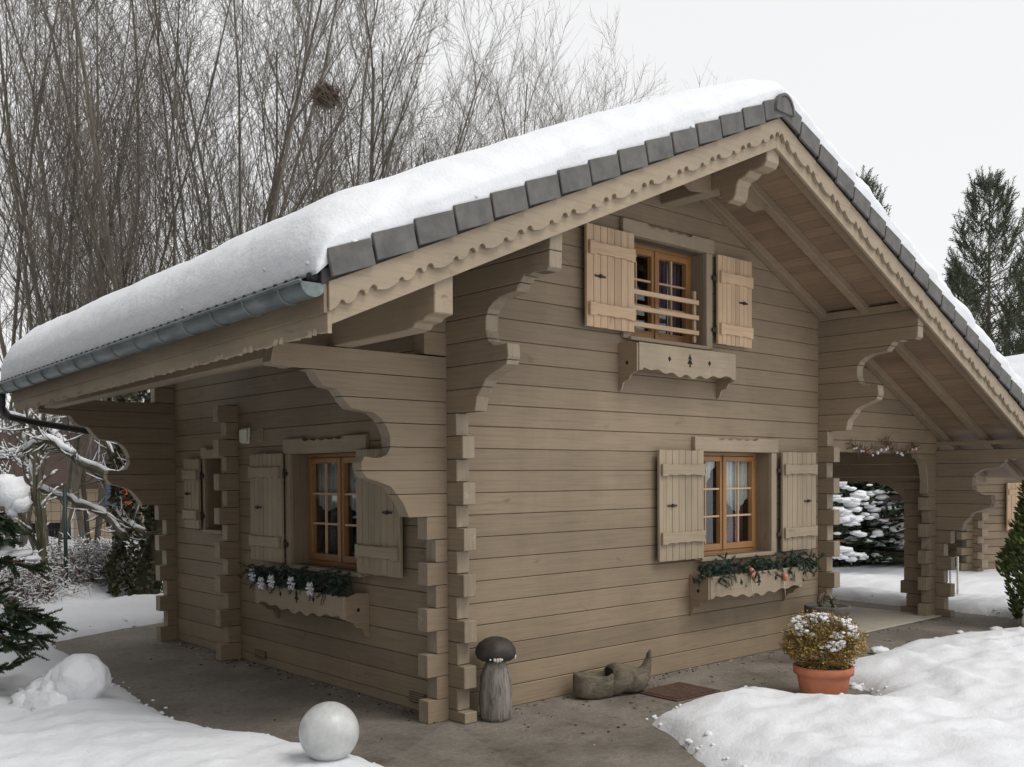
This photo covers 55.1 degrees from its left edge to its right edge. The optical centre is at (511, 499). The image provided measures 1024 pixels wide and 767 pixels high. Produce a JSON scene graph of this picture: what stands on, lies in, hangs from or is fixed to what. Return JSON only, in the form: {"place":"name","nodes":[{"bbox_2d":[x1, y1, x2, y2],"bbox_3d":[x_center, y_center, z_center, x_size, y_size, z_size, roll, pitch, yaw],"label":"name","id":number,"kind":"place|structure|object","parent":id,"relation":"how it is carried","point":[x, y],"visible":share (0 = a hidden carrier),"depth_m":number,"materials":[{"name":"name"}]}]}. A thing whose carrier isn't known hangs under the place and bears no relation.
{"place":"outdoors","nodes":[
{"label":"outdoors","id":0,"kind":"place"},
{"bbox_2d":[0,533,1023,766],"bbox_3d":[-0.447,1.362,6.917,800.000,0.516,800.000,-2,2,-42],"label":"snow ground","id":1,"kind":"structure","parent":0,"point":[955,700],"depth_m":6.31,"materials":[{"name":"white snow"}]},
{"bbox_2d":[0,548,63,607],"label":"snowy shrub","id":2,"kind":"object","parent":1,"relation":"on","point":[17,590],"visible":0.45,"depth_m":11.43,"materials":[{"name":"grey plant"}]},
{"bbox_2d":[0,408,74,596],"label":"snowy tree","id":3,"kind":"object","parent":1,"relation":"on","point":[34,466],"visible":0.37,"depth_m":12.39,"materials":[{"name":"white plant"}]},
{"bbox_2d":[0,474,77,691],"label":"fir tree","id":4,"kind":"object","parent":1,"relation":"on","point":[15,498],"visible":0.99,"depth_m":6.89,"materials":[{"name":"green plant"}]},
{"bbox_2d":[2,552,92,605],"bbox_3d":[-5.949,1.108,12.173,1.408,0.923,1.235,-1,1,-26],"label":"snowy shrub","id":5,"kind":"object","parent":1,"relation":"on","point":[55,586],"visible":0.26,"depth_m":12.20,"materials":[{"name":"grey plant"}]},
{"bbox_2d":[6,653,111,711],"bbox_3d":[-3.216,1.455,6.884,0.746,0.731,0.614,-1,1,-9],"label":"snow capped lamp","id":6,"kind":"object","parent":1,"relation":"on","point":[75,676],"visible":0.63,"depth_m":6.78,"materials":[{"name":"white snow"}]},
{"bbox_2d":[16,530,104,571],"bbox_3d":[-6.767,0.988,14.707,1.662,1.089,1.458,1,2,36],"label":"snowy shrub","id":7,"kind":"object","parent":1,"relation":"on","point":[59,548],"visible":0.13,"depth_m":14.72,"materials":[{"name":"grey plant"}]},
{"bbox_2d":[0,432,144,538],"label":"beige building","id":8,"kind":"structure","parent":1,"relation":"on","point":[59,477],"depth_m":26.24,"materials":[{"name":"paint"}]},
{"bbox_2d":[30,521,73,538],"bbox_3d":[-12.290,1.032,25.994,1.240,0.900,0.057,-1,1,-20],"label":"window","id":9,"kind":"structure","parent":8,"relation":"in","point":[56,526],"depth_m":26.04,"materials":[{"name":"white glass"}]},
{"bbox_2d":[0,389,149,432],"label":"tree","id":10,"kind":"object","parent":1,"relation":"on","point":[13,422],"depth_m":31.45,"materials":[{"name":"brown plant"}]},
{"bbox_2d":[8,486,144,587],"bbox_3d":[-5.521,0.683,13.165,0.050,1.720,4.317,0,2,31],"label":"wire fence","id":11,"kind":"object","parent":1,"relation":"on","point":[65,538],"visible":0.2,"depth_m":12.70,"materials":[{"name":"metal"}]},
{"bbox_2d":[38,533,141,589],"bbox_3d":[-5.516,0.978,13.580,1.668,1.042,1.513,1,2,37],"label":"snowy shrub","id":12,"kind":"object","parent":1,"relation":"on","point":[104,548],"visible":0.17,"depth_m":13.32,"materials":[{"name":"grey plant"}]},
{"bbox_2d":[46,538,135,587],"bbox_3d":[-5.791,1.012,13.316,1.264,0.946,1.289,-1,1,-11],"label":"snowy shrub","id":13,"kind":"object","parent":1,"relation":"on","point":[92,574],"visible":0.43,"depth_m":13.12,"materials":[{"name":"grey plant"}]},
{"bbox_2d":[0,250,208,596],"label":"snowy tree","id":14,"kind":"object","parent":1,"relation":"on","point":[148,561],"visible":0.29,"depth_m":12.79,"materials":[{"name":"white snow"}]},
{"bbox_2d":[105,484,119,506],"bbox_3d":[-8.955,-0.200,21.895,0.360,0.750,0.040,-2,2,-42],"label":"blue panel","id":15,"kind":"object","parent":1,"relation":"on","point":[107,502],"visible":0.07,"depth_m":21.84,"materials":[{"name":"blue"}]},
{"bbox_2d":[0,0,233,546],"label":"bare tree","id":16,"kind":"object","parent":1,"relation":"on","point":[2,508],"visible":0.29,"depth_m":19.74,"materials":[{"name":"brown plant"}]},
{"bbox_2d":[0,0,280,552],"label":"bare tree","id":17,"kind":"object","parent":1,"relation":"on","point":[29,324],"visible":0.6,"depth_m":18.47,"materials":[{"name":"brown plant"}]},
{"bbox_2d":[0,0,313,542],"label":"bare tree","id":18,"kind":"object","parent":1,"relation":"on","point":[82,526],"visible":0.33,"depth_m":20.83,"materials":[{"name":"brown plant"}]},
{"bbox_2d":[13,0,369,304],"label":"bare tree","id":19,"kind":"object","parent":1,"relation":"on","point":[238,74],"visible":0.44,"depth_m":21.27,"materials":[{"name":"brown plant"}]},
{"bbox_2d":[0,0,418,553],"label":"bare tree","id":20,"kind":"object","parent":1,"relation":"on","point":[113,275],"visible":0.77,"depth_m":17.35,"materials":[{"name":"brown plant"}]},
{"bbox_2d":[309,80,342,112],"bbox_3d":[-3.190,-6.905,16.812,0.588,0.525,0.564,0,1,-6],"label":"bird nest","id":21,"kind":"object","parent":20,"relation":"attached to","point":[321,100],"visible":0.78,"depth_m":16.70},
{"bbox_2d":[0,0,465,401],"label":"bare tree","id":22,"kind":"object","parent":1,"relation":"on","point":[174,231],"visible":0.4,"depth_m":19.62,"materials":[{"name":"brown plant"}]},
{"bbox_2d":[171,48,406,260],"bbox_3d":[-5.038,-4.401,21.783,5.570,11.975,4.506,-1,2,-30],"label":"bare tree","id":23,"kind":"object","parent":1,"relation":"on","point":[321,147],"visible":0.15,"depth_m":21.99,"materials":[{"name":"brown plant"}]},
{"bbox_2d":[0,0,674,460],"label":"woodland","id":24,"kind":"object","parent":1,"relation":"on","point":[514,130],"visible":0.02,"depth_m":28.97,"materials":[{"name":"brown plant"}]},
{"bbox_2d":[153,0,529,215],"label":"bare tree","id":25,"kind":"object","parent":1,"relation":"on","point":[362,114],"visible":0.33,"depth_m":24.49,"materials":[{"name":"brown plant"}]},
{"bbox_2d":[216,0,545,228],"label":"bare tree","id":26,"kind":"object","parent":1,"relation":"on","point":[471,106],"visible":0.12,"depth_m":25.91,"materials":[{"name":"brown plant"}]},
{"bbox_2d":[271,0,497,198],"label":"bare tree","id":27,"kind":"object","parent":1,"relation":"on","point":[372,143],"visible":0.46,"depth_m":15.91,"materials":[{"name":"brown plant"}]},
{"bbox_2d":[335,1,661,180],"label":"bare tree","id":28,"kind":"object","parent":1,"relation":"on","point":[451,98],"visible":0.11,"depth_m":25.87,"materials":[{"name":"brown plant"}]},
{"bbox_2d":[449,1,615,150],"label":"bare tree","id":29,"kind":"object","parent":1,"relation":"on","point":[536,82],"visible":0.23,"depth_m":32.73,"materials":[{"name":"brown plant"}]},
{"bbox_2d":[477,1,647,138],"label":"bare tree","id":30,"kind":"object","parent":1,"relation":"on","point":[530,90],"visible":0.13,"depth_m":35.45,"materials":[{"name":"brown plant"}]},
{"bbox_2d":[547,57,726,120],"bbox_3d":[5.304,-8.731,39.125,8.976,19.793,5.842,0,1,-5],"label":"bare tree","id":31,"kind":"object","parent":1,"relation":"on","point":[620,86],"visible":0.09,"depth_m":38.40,"materials":[{"name":"brown plant"}]},
{"bbox_2d":[856,165,892,216],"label":"pine tree","id":32,"kind":"object","parent":1,"relation":"on","point":[868,182],"visible":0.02,"depth_m":41.25,"materials":[{"name":"green plant"}]},
{"bbox_2d":[833,482,955,566],"bbox_3d":[6.036,-0.164,17.499,3.330,3.218,3.516,-2,2,-42],"label":"spruce tree","id":33,"kind":"object","parent":1,"relation":"on","point":[856,512],"visible":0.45,"depth_m":16.70,"materials":[{"name":"green plant"}]},
{"bbox_2d":[834,354,1023,571],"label":"neighbouring chalet","id":34,"kind":"object","parent":1,"relation":"on","point":[979,542],"visible":0.25,"depth_m":16.61,"materials":[{"name":"paint"}]},
{"bbox_2d":[944,269,992,340],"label":"pine tree","id":35,"kind":"object","parent":1,"relation":"on","point":[970,306],"depth_m":53.23,"materials":[{"name":"green plant"}]},
{"bbox_2d":[942,165,1023,356],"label":"pine tree","id":36,"kind":"object","parent":1,"relation":"on","point":[961,276],"visible":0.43,"depth_m":39.14,"materials":[{"name":"green plant"}]},
{"bbox_2d":[998,228,1023,355],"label":"pine tree","id":37,"kind":"object","parent":1,"relation":"on","point":[1021,329],"visible":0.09,"depth_m":43.96,"materials":[{"name":"green plant"}]},
{"bbox_2d":[0,0,1023,431],"label":"sky","id":38,"kind":"structure","parent":0,"point":[924,94],"materials":[{"name":"white"}]},
{"bbox_2d":[52,599,1021,766],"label":"pavement","id":39,"kind":"structure","parent":0,"point":[209,692],"depth_m":7.34,"materials":[{"name":"concrete"}]},
{"bbox_2d":[299,701,358,760],"bbox_3d":[-1.015,1.372,5.449,0.332,0.491,0.332,-2,2,-42],"label":"globe lamp","id":40,"kind":"object","parent":39,"relation":"on","point":[328,730],"visible":0.94,"depth_m":5.33,"materials":[{"name":"plastic"}]},
{"bbox_2d":[475,636,515,722],"bbox_3d":[-0.114,1.264,6.933,0.284,0.586,0.287,-2,2,-42],"label":"carved mushroom","id":41,"kind":"object","parent":39,"relation":"on","point":[494,653],"visible":1,"depth_m":6.84,"materials":[{"name":"grey wood"}]},
{"bbox_2d":[0,79,1023,723],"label":"chalet","id":42,"kind":"object","parent":39,"relation":"on","point":[426,421],"visible":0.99,"depth_m":8.00,"materials":[{"name":"paint"}]},
{"bbox_2d":[200,448,223,533],"bbox_3d":[-2.862,-0.089,9.688,0.235,0.845,0.530,-2,2,-42],"label":"window","id":43,"kind":"structure","parent":42,"relation":"in","point":[211,465],"depth_m":9.80,"materials":[{"name":"paint"}]},
{"bbox_2d":[255,582,368,637],"bbox_3d":[-1.688,0.898,8.133,0.224,0.359,1.480,-2,2,-42],"label":"flower box","id":44,"kind":"object","parent":42,"relation":"attached to","point":[354,609],"visible":0.81,"depth_m":7.81,"materials":[{"name":"paint"}]},
{"bbox_2d":[238,562,353,604],"bbox_3d":[-1.810,0.698,8.131,0.376,0.372,1.685,-2,2,-42],"label":"evergreen garland","id":45,"kind":"object","parent":44,"relation":"on","point":[296,577],"visible":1,"depth_m":8.00,"materials":[{"name":"green plant"}]},
{"bbox_2d":[283,434,369,576],"bbox_3d":[-1.258,0.111,8.344,0.840,1.440,1.645,-2,2,-42],"label":"window","id":46,"kind":"structure","parent":42,"relation":"in","point":[320,489],"depth_m":8.50,"materials":[{"name":"paint"}]},
{"bbox_2d":[620,217,713,349],"bbox_3d":[1.095,-1.752,8.718,1.560,1.320,0.840,-2,2,-42],"label":"window","id":47,"kind":"structure","parent":42,"relation":"in","point":[656,269],"depth_m":8.76,"materials":[{"name":"paint"}]},
{"bbox_2d":[618,341,735,398],"bbox_3d":[1.442,-1.097,8.407,1.340,0.409,0.214,-2,2,-42],"label":"flower box","id":48,"kind":"object","parent":42,"relation":"attached to","point":[690,363],"visible":1,"depth_m":8.21,"materials":[{"name":"paint"}]},
{"bbox_2d":[692,436,777,561],"bbox_3d":[1.837,0.058,9.410,1.635,1.440,0.840,-2,2,-42],"label":"window","id":49,"kind":"structure","parent":42,"relation":"in","point":[740,489],"depth_m":9.49,"materials":[{"name":"paint"}]},
{"bbox_2d":[689,565,801,615],"bbox_3d":[2.201,0.832,9.110,1.490,0.379,0.224,-2,2,-42],"label":"flower box","id":50,"kind":"object","parent":42,"relation":"attached to","point":[706,589],"visible":0.91,"depth_m":8.85,"materials":[{"name":"paint"}]},
{"bbox_2d":[692,549,825,595],"bbox_3d":[2.342,0.703,9.158,1.976,0.496,0.344,-2,2,-42],"label":"evergreen garland","id":51,"kind":"object","parent":50,"relation":"attached to","point":[713,569],"visible":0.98,"depth_m":9.04},
{"bbox_2d":[846,433,920,458],"bbox_3d":[4.156,-0.580,10.930,1.687,0.307,0.173,-2,2,-42],"label":"porch garland","id":52,"kind":"object","parent":42,"relation":"attached to","point":[913,447],"visible":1,"depth_m":10.88,"materials":[{"name":"green plant"}]},
{"bbox_2d":[151,618,1009,752],"bbox_3d":[1.415,1.500,8.778,9.350,0.012,4.727,-1,1,-10],"label":"grit","id":53,"kind":"object","parent":39,"relation":"on","point":[479,714],"visible":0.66,"depth_m":8.13,"materials":[{"name":"gravel"}]},
{"bbox_2d":[573,649,651,699],"bbox_3d":[0.789,1.369,7.676,0.688,0.332,0.226,-1,1,-24],"label":"carved clog","id":54,"kind":"object","parent":39,"relation":"on","point":[613,679],"visible":1,"depth_m":7.59,"materials":[{"name":"brown wood"}]},
{"bbox_2d":[637,682,720,701],"bbox_3d":[1.315,1.519,7.770,0.540,0.017,0.430,-1,2,-40],"label":"doormat","id":55,"kind":"object","parent":39,"relation":"on","point":[678,691],"visible":1,"depth_m":7.72,"materials":[{"name":"brown fabric"}]},
{"bbox_2d":[779,610,869,694],"bbox_3d":[2.388,1.175,7.511,0.653,0.708,0.647,0,1,2],"label":"potted bush","id":56,"kind":"object","parent":39,"relation":"on","point":[833,674],"visible":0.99,"depth_m":7.37,"materials":[{"name":"green plant"}]},
{"bbox_2d":[804,592,851,650],"bbox_3d":[3.095,1.195,9.625,0.457,0.562,0.449,-2,2,-42],"label":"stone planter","id":57,"kind":"object","parent":39,"relation":"on","point":[831,605],"visible":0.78,"depth_m":9.56,"materials":[{"name":"grey stone"}]},
{"bbox_2d":[869,646,888,653],"bbox_3d":[3.525,1.455,9.406,0.259,0.095,0.169,-2,2,-42],"label":"snow lump","id":58,"kind":"object","parent":39,"relation":"on","point":[876,649],"visible":0.67,"depth_m":9.35,"materials":[{"name":"white snow"}]},
{"bbox_2d":[949,556,958,593],"bbox_3d":[5.960,1.074,13.225,0.127,0.602,0.027,0,1,0],"label":"garden rail","id":59,"kind":"object","parent":39,"relation":"on","point":[957,583],"visible":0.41,"depth_m":13.22,"materials":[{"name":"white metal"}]},
{"bbox_2d":[989,626,1002,630],"bbox_3d":[5.257,1.421,10.652,0.205,0.076,0.140,-2,2,-42],"label":"snow lump","id":60,"kind":"object","parent":39,"relation":"on","point":[994,628],"visible":0.49,"depth_m":10.63,"materials":[{"name":"white snow"}]},
{"bbox_2d":[994,474,1023,627],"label":"thuja bush","id":61,"kind":"object","parent":39,"relation":"on","point":[1010,552],"visible":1,"depth_m":11.02,"materials":[{"name":"green plant"}]}
]}

